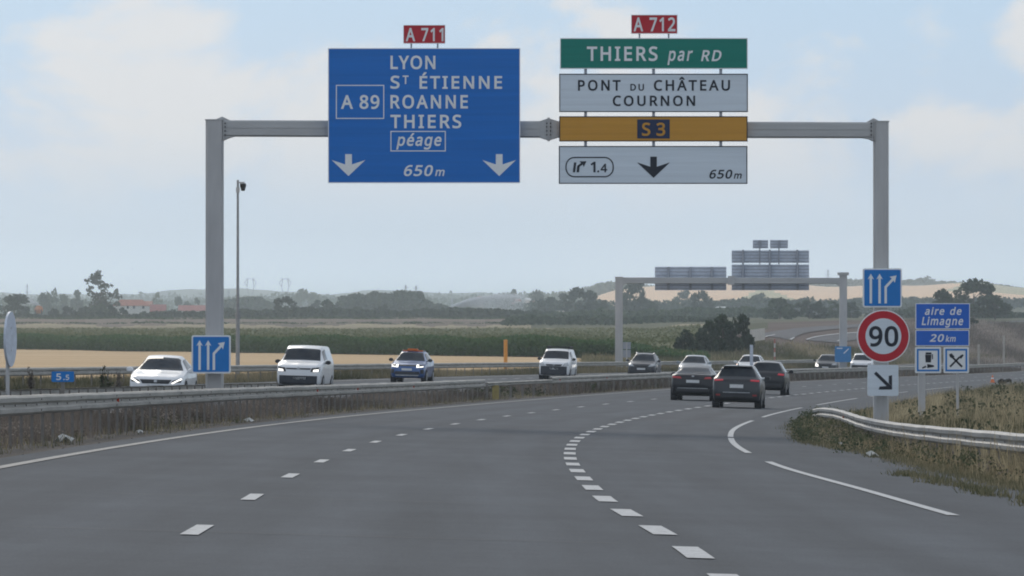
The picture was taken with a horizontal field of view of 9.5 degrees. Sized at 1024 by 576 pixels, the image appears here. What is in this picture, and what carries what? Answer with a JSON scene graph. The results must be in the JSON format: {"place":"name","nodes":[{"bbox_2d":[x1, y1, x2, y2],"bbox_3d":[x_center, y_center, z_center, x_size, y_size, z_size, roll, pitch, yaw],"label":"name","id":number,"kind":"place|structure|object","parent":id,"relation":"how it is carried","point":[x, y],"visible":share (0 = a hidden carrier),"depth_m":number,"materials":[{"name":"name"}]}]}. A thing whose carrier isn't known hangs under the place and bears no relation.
{"place":"outdoors","nodes":[
{"label":"outdoors","id":0,"kind":"place"},
{"bbox_2d":[2,295,495,313],"bbox_3d":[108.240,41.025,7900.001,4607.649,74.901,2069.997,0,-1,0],"label":"hills","id":1,"kind":"structure","parent":0,"point":[464,296],"depth_m":7755.23,"materials":[{"name":"green plant"}]},
{"bbox_2d":[0,291,557,312],"bbox_3d":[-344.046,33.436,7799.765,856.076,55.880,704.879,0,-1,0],"label":"woods","id":2,"kind":"object","parent":1,"relation":"on","point":[146,297],"visible":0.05,"depth_m":7566.71,"materials":[{"name":"green plant"}]},
{"bbox_2d":[0,288,523,300],"bbox_3d":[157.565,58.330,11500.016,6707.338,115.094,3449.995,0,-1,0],"label":"hills","id":3,"kind":"structure","parent":0,"point":[189,293],"depth_m":11285.49,"materials":[{"name":"green plant"}]},
{"bbox_2d":[0,385,661,453],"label":"dry grass","id":4,"kind":"structure","parent":0,"point":[332,411],"depth_m":142.23,"materials":[{"name":"brown plant"}]},
{"bbox_2d":[0,371,1023,575],"bbox_3d":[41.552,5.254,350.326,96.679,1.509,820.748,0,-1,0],"label":"road","id":5,"kind":"structure","parent":0,"point":[718,496],"depth_m":62.36,"materials":[{"name":"grey asphalt"}]},
{"bbox_2d":[0,371,1023,467],"bbox_3d":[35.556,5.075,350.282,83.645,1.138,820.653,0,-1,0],"label":"road left edge line","id":6,"kind":"object","parent":5,"relation":"on","point":[35,460],"visible":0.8,"depth_m":110.68,"materials":[{"name":"paint"}]},
{"bbox_2d":[181,376,987,534],"bbox_3d":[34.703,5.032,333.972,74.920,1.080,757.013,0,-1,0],"label":"road lane line","id":7,"kind":"object","parent":5,"relation":"on","point":[196,529],"visible":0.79,"depth_m":60.62,"materials":[{"name":"paint"}]},
{"bbox_2d":[671,365,716,400],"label":"saloon car","id":8,"kind":"object","parent":5,"relation":"on","point":[692,380],"visible":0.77,"depth_m":254.53,"materials":[{"name":"black paint"}]},
{"bbox_2d":[711,363,770,408],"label":"crossover car","id":9,"kind":"object","parent":5,"relation":"on","point":[739,383],"visible":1,"depth_m":228.55,"materials":[{"name":"grey paint"}]},
{"bbox_2d":[637,391,867,422],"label":"asphalt patch","id":10,"kind":"object","parent":5,"relation":"on","point":[741,412],"visible":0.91,"depth_m":223.32,"materials":[{"name":"grey asphalt"}]},
{"bbox_2d":[753,361,792,394],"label":"crossover car","id":11,"kind":"object","parent":5,"relation":"on","point":[776,373],"visible":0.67,"depth_m":294.88,"materials":[{"name":"black paint"}]},
{"bbox_2d":[564,378,1015,575],"bbox_3d":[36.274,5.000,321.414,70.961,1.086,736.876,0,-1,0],"label":"road exit lane line","id":12,"kind":"object","parent":5,"relation":"on","point":[691,552],"visible":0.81,"depth_m":58.84,"materials":[{"name":"paint"}]},
{"bbox_2d":[728,387,956,514],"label":"road right edge line","id":13,"kind":"object","parent":5,"relation":"on","point":[732,440],"visible":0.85,"depth_m":84.32,"materials":[{"name":"paint"}]},
{"bbox_2d":[0,283,1023,408],"bbox_3d":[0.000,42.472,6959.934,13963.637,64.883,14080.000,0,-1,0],"label":"ground","id":14,"kind":"structure","parent":0,"point":[34,357],"depth_m":1647.53,"materials":[{"name":"soil"}]},
{"bbox_2d":[0,293,30,313],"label":"tree","id":15,"kind":"object","parent":14,"relation":"on","point":[14,301],"visible":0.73,"depth_m":2248.33,"materials":[{"name":"green plant"}]},
{"bbox_2d":[33,291,55,314],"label":"tree","id":16,"kind":"object","parent":14,"relation":"on","point":[45,300],"visible":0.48,"depth_m":3297.20,"materials":[{"name":"green plant"}]},
{"bbox_2d":[0,298,113,313],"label":"woods","id":17,"kind":"object","parent":14,"relation":"on","point":[85,303],"visible":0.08,"depth_m":4160.91,"materials":[{"name":"green plant"}]},
{"bbox_2d":[0,310,205,317],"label":"hedge","id":18,"kind":"object","parent":14,"relation":"on","point":[183,314],"visible":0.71,"depth_m":2083.77,"materials":[{"name":"green plant"}]},
{"bbox_2d":[84,270,122,312],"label":"tree","id":19,"kind":"object","parent":14,"relation":"on","point":[95,277],"visible":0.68,"depth_m":2349.14,"materials":[{"name":"green plant"}]},
{"bbox_2d":[113,300,150,314],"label":"farm house","id":20,"kind":"structure","parent":14,"relation":"on","point":[134,306],"depth_m":2696.61,"materials":[{"name":"white paint"}]},
{"bbox_2d":[224,295,275,310],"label":"woods","id":21,"kind":"object","parent":14,"relation":"on","point":[260,303],"visible":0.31,"depth_m":3350.42,"materials":[{"name":"green plant"}]},
{"bbox_2d":[273,296,298,309],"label":"tree","id":22,"kind":"object","parent":14,"relation":"on","point":[279,301],"visible":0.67,"depth_m":2149.59,"materials":[{"name":"green plant"}]},
{"bbox_2d":[0,321,589,323],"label":"scrub","id":23,"kind":"object","parent":14,"relation":"on","point":[285,322],"visible":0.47,"depth_m":1731.16,"materials":[{"name":"green plant"}]},
{"bbox_2d":[291,288,320,307],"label":"tree","id":24,"kind":"object","parent":14,"relation":"on","point":[303,295],"visible":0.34,"depth_m":4695.31,"materials":[{"name":"green plant"}]},
{"bbox_2d":[112,289,582,310],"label":"woods","id":25,"kind":"object","parent":14,"relation":"on","point":[434,300],"visible":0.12,"depth_m":5512.43,"materials":[{"name":"green plant"}]},
{"bbox_2d":[0,324,700,354],"bbox_3d":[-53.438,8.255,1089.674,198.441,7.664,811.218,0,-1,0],"label":"maize tassels","id":26,"kind":"object","parent":14,"relation":"on","point":[263,332],"visible":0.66,"depth_m":1158.09,"materials":[{"name":"plant"}]},
{"bbox_2d":[0,314,704,318],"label":"scrub","id":27,"kind":"object","parent":14,"relation":"on","point":[312,317],"visible":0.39,"depth_m":1932.49,"materials":[{"name":"green plant"}]},
{"bbox_2d":[0,332,710,359],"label":"maize crop","id":28,"kind":"object","parent":14,"relation":"on","point":[529,344],"visible":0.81,"depth_m":780.56,"materials":[{"name":"green plant"}]},
{"bbox_2d":[26,325,702,348],"bbox_3d":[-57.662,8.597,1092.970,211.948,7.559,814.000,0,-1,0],"label":"maize canopy","id":29,"kind":"object","parent":14,"relation":"on","point":[531,331],"visible":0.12,"depth_m":1187.74,"materials":[{"name":"green plant"}]},
{"bbox_2d":[224,306,553,317],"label":"hedge","id":30,"kind":"object","parent":14,"relation":"on","point":[450,312],"visible":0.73,"depth_m":2113.27,"materials":[{"name":"green plant"}]},
{"bbox_2d":[335,289,448,311],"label":"woods","id":31,"kind":"object","parent":14,"relation":"on","point":[400,300],"visible":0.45,"depth_m":2848.98,"materials":[{"name":"green plant"}]},
{"bbox_2d":[0,362,914,389],"bbox_3d":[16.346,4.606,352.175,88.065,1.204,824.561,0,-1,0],"label":"verge","id":32,"kind":"structure","parent":14,"relation":"on","point":[849,366],"depth_m":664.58,"materials":[{"name":"green plant"}]},
{"bbox_2d":[235,180,245,373],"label":"camera mast","id":33,"kind":"object","parent":32,"relation":"on","point":[242,187],"visible":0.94,"depth_m":307.96,"materials":[{"name":"metal"}]},
{"bbox_2d":[0,359,817,388],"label":"guardrail","id":34,"kind":"object","parent":32,"relation":"on","point":[46,371],"visible":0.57,"depth_m":320.01,"materials":[{"name":"metal"}]},
{"bbox_2d":[450,291,534,310],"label":"water jet","id":35,"kind":"object","parent":14,"relation":"on","point":[467,303],"visible":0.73,"depth_m":2399.24},
{"bbox_2d":[0,367,1023,457],"bbox_3d":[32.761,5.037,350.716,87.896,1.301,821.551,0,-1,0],"label":"median strip","id":36,"kind":"object","parent":14,"relation":"on","point":[36,449],"visible":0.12,"depth_m":129.67,"materials":[{"name":"grey concrete"}]},
{"bbox_2d":[3,311,16,394],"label":"round sign","id":37,"kind":"object","parent":36,"relation":"on","point":[10,339],"visible":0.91,"depth_m":120.98,"materials":[{"name":"metal"}]},
{"bbox_2d":[51,371,73,393],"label":"kilometre marker","id":38,"kind":"object","parent":36,"relation":"on","point":[62,377],"visible":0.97,"depth_m":117.99,"materials":[{"name":"metal"}]},
{"bbox_2d":[0,383,277,412],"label":"guardrail","id":39,"kind":"object","parent":36,"relation":"on","point":[88,390],"visible":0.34,"depth_m":147.23,"materials":[{"name":"metal"}]},
{"bbox_2d":[0,379,485,448],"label":"guardrail","id":40,"kind":"object","parent":36,"relation":"on","point":[22,405],"visible":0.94,"depth_m":131.06,"materials":[{"name":"metal"}]},
{"bbox_2d":[0,388,500,448],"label":"weeds","id":41,"kind":"object","parent":36,"relation":"on","point":[67,420],"visible":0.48,"depth_m":142.28,"materials":[{"name":"green plant"}]},
{"bbox_2d":[0,390,518,446],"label":"weeds","id":42,"kind":"object","parent":36,"relation":"on","point":[114,410],"visible":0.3,"depth_m":136.82,"materials":[{"name":"green plant"}]},
{"bbox_2d":[485,380,552,399],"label":"guardrail","id":43,"kind":"object","parent":36,"relation":"on","point":[523,383],"visible":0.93,"depth_m":247.83,"materials":[{"name":"metal"}]},
{"bbox_2d":[428,366,1021,397],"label":"weeds","id":44,"kind":"object","parent":36,"relation":"on","point":[555,389],"visible":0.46,"depth_m":312.21,"materials":[{"name":"green plant"}]},
{"bbox_2d":[549,363,1023,392],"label":"guardrail","id":45,"kind":"object","parent":36,"relation":"on","point":[575,380],"visible":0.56,"depth_m":319.46,"materials":[{"name":"metal"}]},
{"bbox_2d":[205,69,888,420],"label":"sign gantry","id":46,"kind":"object","parent":14,"relation":"on","point":[220,131],"visible":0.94,"depth_m":150.85,"materials":[{"name":"metal"}]},
{"bbox_2d":[191,335,230,372],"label":"lane sign","id":47,"kind":"object","parent":46,"relation":"attached to","point":[211,353],"visible":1,"depth_m":150.28,"materials":[{"name":"metal"}]},
{"bbox_2d":[328,48,519,182],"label":"direction sign","id":48,"kind":"object","parent":46,"relation":"attached to","point":[423,115],"visible":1,"depth_m":150.60,"materials":[{"name":"blue metal"}]},
{"bbox_2d":[403,25,444,47],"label":"route tag","id":49,"kind":"object","parent":48,"relation":"attached to","point":[423,34],"visible":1,"depth_m":150.62,"materials":[{"name":"red metal"}]},
{"bbox_2d":[559,146,746,183],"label":"direction sign","id":50,"kind":"object","parent":46,"relation":"attached to","point":[652,164],"visible":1,"depth_m":150.59,"materials":[{"name":"white metal"}]},
{"bbox_2d":[559,74,747,111],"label":"direction sign","id":51,"kind":"object","parent":46,"relation":"attached to","point":[653,92],"visible":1,"depth_m":150.61,"materials":[{"name":"white metal"}]},
{"bbox_2d":[559,116,747,141],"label":"direction sign","id":52,"kind":"object","parent":46,"relation":"attached to","point":[653,128],"visible":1,"depth_m":150.60,"materials":[{"name":"orange metal"}]},
{"bbox_2d":[560,38,747,68],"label":"direction sign","id":53,"kind":"object","parent":46,"relation":"attached to","point":[653,53],"visible":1,"depth_m":150.62,"materials":[{"name":"green metal"}]},
{"bbox_2d":[631,15,677,37],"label":"route tag","id":54,"kind":"object","parent":53,"relation":"attached to","point":[654,24],"visible":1,"depth_m":150.62,"materials":[{"name":"red metal"}]},
{"bbox_2d":[863,268,901,306],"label":"lane sign","id":55,"kind":"object","parent":46,"relation":"attached to","point":[882,287],"visible":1,"depth_m":150.30,"materials":[{"name":"metal"}]},
{"bbox_2d":[867,365,897,395],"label":"arrow plate","id":56,"kind":"object","parent":46,"relation":"attached to","point":[882,380],"visible":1,"depth_m":150.28,"materials":[{"name":"metal"}]},
{"bbox_2d":[857,310,909,362],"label":"speed limit sign","id":57,"kind":"object","parent":46,"relation":"attached to","point":[883,336],"visible":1,"depth_m":150.29,"materials":[{"name":"metal"}]},
{"bbox_2d":[537,296,561,312],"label":"tree","id":58,"kind":"object","parent":14,"relation":"on","point":[548,301],"visible":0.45,"depth_m":2699.46,"materials":[{"name":"green plant"}]},
{"bbox_2d":[559,286,597,311],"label":"tree","id":59,"kind":"object","parent":14,"relation":"on","point":[589,295],"visible":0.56,"depth_m":2498.09,"materials":[{"name":"green plant"}]},
{"bbox_2d":[586,281,624,298],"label":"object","id":60,"kind":"object","parent":14,"relation":"on","point":[599,288],"visible":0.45,"depth_m":5150.97,"materials":[{"name":"green plant"}]},
{"bbox_2d":[500,313,715,325],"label":"scrub","id":61,"kind":"object","parent":14,"relation":"on","point":[532,319],"visible":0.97,"depth_m":1680.06,"materials":[{"name":"green plant"}]},
{"bbox_2d":[623,284,647,311],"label":"tree","id":62,"kind":"object","parent":14,"relation":"on","point":[640,300],"visible":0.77,"depth_m":2497.60,"materials":[{"name":"green plant"}]},
{"bbox_2d":[510,305,805,317],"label":"undergrowth","id":63,"kind":"object","parent":14,"relation":"on","point":[750,312],"visible":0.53,"depth_m":2033.93,"materials":[{"name":"green plant"}]},
{"bbox_2d":[672,329,712,350],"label":"shrub","id":64,"kind":"object","parent":14,"relation":"on","point":[687,337],"visible":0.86,"depth_m":726.93,"materials":[{"name":"green plant"}]},
{"bbox_2d":[690,290,713,308],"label":"tree","id":65,"kind":"object","parent":14,"relation":"on","point":[702,295],"visible":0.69,"depth_m":2499.49,"materials":[{"name":"green plant"}]},
{"bbox_2d":[694,319,726,353],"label":"shrub","id":66,"kind":"object","parent":14,"relation":"on","point":[715,332],"visible":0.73,"depth_m":734.45,"materials":[{"name":"green plant"}]},
{"bbox_2d":[510,296,923,313],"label":"woods","id":67,"kind":"object","parent":14,"relation":"on","point":[753,302],"visible":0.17,"depth_m":2910.92,"materials":[{"name":"green plant"}]},
{"bbox_2d":[708,313,744,352],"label":"shrub","id":68,"kind":"object","parent":14,"relation":"on","point":[729,331],"visible":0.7,"depth_m":741.19,"materials":[{"name":"green plant"}]},
{"bbox_2d":[615,243,848,372],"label":"sign gantry","id":69,"kind":"object","parent":14,"relation":"on","point":[840,282],"visible":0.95,"depth_m":471.73,"materials":[{"name":"metal"}]},
{"bbox_2d":[655,267,725,289],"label":"direction sign","id":70,"kind":"object","parent":69,"relation":"attached to","point":[696,272],"visible":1,"depth_m":472.78,"materials":[{"name":"metal"}]},
{"bbox_2d":[732,264,808,289],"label":"direction sign","id":71,"kind":"object","parent":69,"relation":"attached to","point":[762,270],"visible":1,"depth_m":472.78,"materials":[{"name":"metal"}]},
{"bbox_2d":[732,250,808,262],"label":"direction sign","id":72,"kind":"object","parent":69,"relation":"attached to","point":[786,256],"visible":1,"depth_m":472.80,"materials":[{"name":"metal"}]},
{"bbox_2d":[835,346,850,361],"bbox_3d":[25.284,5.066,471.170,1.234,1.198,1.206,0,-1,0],"label":"lane sign","id":73,"kind":"object","parent":69,"relation":"attached to","point":[842,353],"visible":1,"depth_m":470.57,"materials":[{"name":"metal"}]},
{"bbox_2d":[721,313,754,351],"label":"shrub","id":74,"kind":"object","parent":14,"relation":"on","point":[743,320],"visible":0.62,"depth_m":751.35,"materials":[{"name":"green plant"}]},
{"bbox_2d":[762,297,797,318],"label":"tree","id":75,"kind":"object","parent":14,"relation":"on","point":[783,309],"visible":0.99,"depth_m":1748.30,"materials":[{"name":"green plant"}]},
{"bbox_2d":[551,276,1022,298],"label":"treeline","id":76,"kind":"object","parent":14,"relation":"on","point":[906,282],"visible":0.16,"depth_m":5689.88,"materials":[{"name":"green plant"}]},
{"bbox_2d":[577,338,1021,366],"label":"dry grass","id":77,"kind":"structure","parent":14,"relation":"on","point":[796,353],"depth_m":724.69,"materials":[{"name":"green plant"}]},
{"bbox_2d":[792,300,828,318],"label":"tree","id":78,"kind":"object","parent":14,"relation":"on","point":[817,307],"visible":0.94,"depth_m":1798.82,"materials":[{"name":"green plant"}]},
{"bbox_2d":[847,302,861,317],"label":"tree","id":79,"kind":"object","parent":14,"relation":"on","point":[857,313],"visible":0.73,"depth_m":1898.81,"materials":[{"name":"green plant"}]},
{"bbox_2d":[837,296,1023,308],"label":"woods","id":80,"kind":"object","parent":14,"relation":"on","point":[1014,302],"visible":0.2,"depth_m":3217.71,"materials":[{"name":"green plant"}]},
{"bbox_2d":[860,317,1023,363],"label":"weeds","id":81,"kind":"object","parent":14,"relation":"on","point":[1011,356],"visible":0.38,"depth_m":956.88,"materials":[{"name":"green plant"}]},
{"bbox_2d":[931,288,955,302],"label":"tree","id":82,"kind":"object","parent":14,"relation":"on","point":[943,294],"visible":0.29,"depth_m":1498.29,"materials":[{"name":"green plant"}]},
{"bbox_2d":[864,307,1023,318],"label":"woods","id":83,"kind":"object","parent":14,"relation":"on","point":[907,313],"visible":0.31,"depth_m":1865.03,"materials":[{"name":"green plant"}]},
{"bbox_2d":[951,278,995,318],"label":"tree","id":84,"kind":"object","parent":14,"relation":"on","point":[975,285],"visible":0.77,"depth_m":1648.42,"materials":[{"name":"green plant"}]},
{"bbox_2d":[978,295,1012,319],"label":"tree","id":85,"kind":"object","parent":14,"relation":"on","point":[991,309],"visible":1,"depth_m":1599.11,"materials":[{"name":"green plant"}]},
{"bbox_2d":[0,0,1023,294],"label":"sky","id":86,"kind":"structure","parent":0,"point":[105,105],"materials":[{"name":"blue"}]},
{"bbox_2d":[47,362,1022,414],"bbox_3d":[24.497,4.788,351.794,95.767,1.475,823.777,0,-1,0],"label":"opposite road","id":87,"kind":"structure","parent":0,"point":[497,378],"depth_m":342.00,"materials":[{"name":"grey asphalt"}]},
{"bbox_2d":[126,355,196,385],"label":"hatchback","id":88,"kind":"object","parent":87,"relation":"on","point":[159,370],"visible":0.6,"depth_m":198.78,"materials":[{"name":"white paint"}]},
{"bbox_2d":[275,345,333,385],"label":"van","id":89,"kind":"object","parent":87,"relation":"on","point":[302,365],"visible":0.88,"depth_m":249.71,"materials":[{"name":"white paint"}]},
{"bbox_2d":[389,348,433,381],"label":"crossover car","id":90,"kind":"object","parent":87,"relation":"on","point":[412,363],"visible":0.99,"depth_m":309.30,"materials":[{"name":"blue paint"}]},
{"bbox_2d":[537,346,576,378],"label":"van","id":91,"kind":"object","parent":87,"relation":"on","point":[555,361],"visible":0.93,"depth_m":360.18,"materials":[{"name":"white paint"}]},
{"bbox_2d":[626,352,660,373],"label":"estate car","id":92,"kind":"object","parent":87,"relation":"on","point":[644,362],"visible":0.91,"depth_m":400.14,"materials":[{"name":"paint"}]},
{"bbox_2d":[676,355,711,369],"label":"crossover car","id":93,"kind":"object","parent":87,"relation":"on","point":[695,360],"visible":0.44,"depth_m":394.43,"materials":[{"name":"silver metal"}]},
{"bbox_2d":[734,354,763,364],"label":"crossover car","id":94,"kind":"object","parent":87,"relation":"on","point":[744,360],"visible":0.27,"depth_m":432.55,"materials":[{"name":"white paint"}]},
{"bbox_2d":[813,354,838,368],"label":"crossover car","id":95,"kind":"object","parent":87,"relation":"on","point":[825,361],"visible":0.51,"depth_m":500.17,"materials":[{"name":"grey paint"}]},
{"bbox_2d":[850,353,872,371],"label":"car","id":96,"kind":"object","parent":87,"relation":"on","point":[860,360],"visible":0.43,"depth_m":504.65,"materials":[{"name":"white paint"}]},
{"bbox_2d":[765,324,859,339],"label":"ramp road","id":97,"kind":"structure","parent":0,"point":[789,333],"depth_m":931.84,"materials":[{"name":"grey asphalt"}]},
{"bbox_2d":[806,333,856,342],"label":"second ramp road","id":98,"kind":"structure","parent":0,"point":[835,337],"depth_m":871.96,"materials":[{"name":"grey asphalt"}]},
{"bbox_2d":[880,467,1023,506],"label":"shoulder grass","id":99,"kind":"structure","parent":0,"point":[984,490],"depth_m":79.91,"materials":[{"name":"green plant"}]},
{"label":"verge","id":100,"kind":"structure","parent":0,"visible":0},
{"bbox_2d":[802,405,927,455],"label":"weeds","id":101,"kind":"object","parent":100,"relation":"on","point":[843,443],"visible":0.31,"depth_m":127.91,"materials":[{"name":"green plant"}]},
{"bbox_2d":[775,409,1023,494],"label":"dry grass","id":102,"kind":"structure","parent":100,"relation":"on","point":[1013,476],"depth_m":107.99,"materials":[{"name":"brown plant"}]},
{"bbox_2d":[796,378,1023,481],"bbox_3d":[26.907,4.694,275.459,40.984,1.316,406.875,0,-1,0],"label":"dry grass","id":103,"kind":"structure","parent":100,"relation":"on","point":[917,422],"depth_m":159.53,"materials":[{"name":"plant"}]},
{"bbox_2d":[815,415,1013,473],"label":"weeds","id":104,"kind":"object","parent":100,"relation":"on","point":[875,438],"visible":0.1,"depth_m":119.27,"materials":[{"name":"green plant"}]},
{"bbox_2d":[813,408,1023,466],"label":"guardrail","id":105,"kind":"object","parent":100,"relation":"on","point":[881,427],"visible":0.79,"depth_m":112.58,"materials":[{"name":"metal"}]},
{"bbox_2d":[915,303,969,415],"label":"service area sign","id":106,"kind":"object","parent":100,"relation":"on","point":[956,316],"visible":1,"depth_m":177.99,"materials":[{"name":"metal"}]},
{"bbox_2d":[895,379,1023,433],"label":"weeds","id":107,"kind":"object","parent":100,"relation":"on","point":[974,405],"visible":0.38,"depth_m":187.68,"materials":[{"name":"plant"}]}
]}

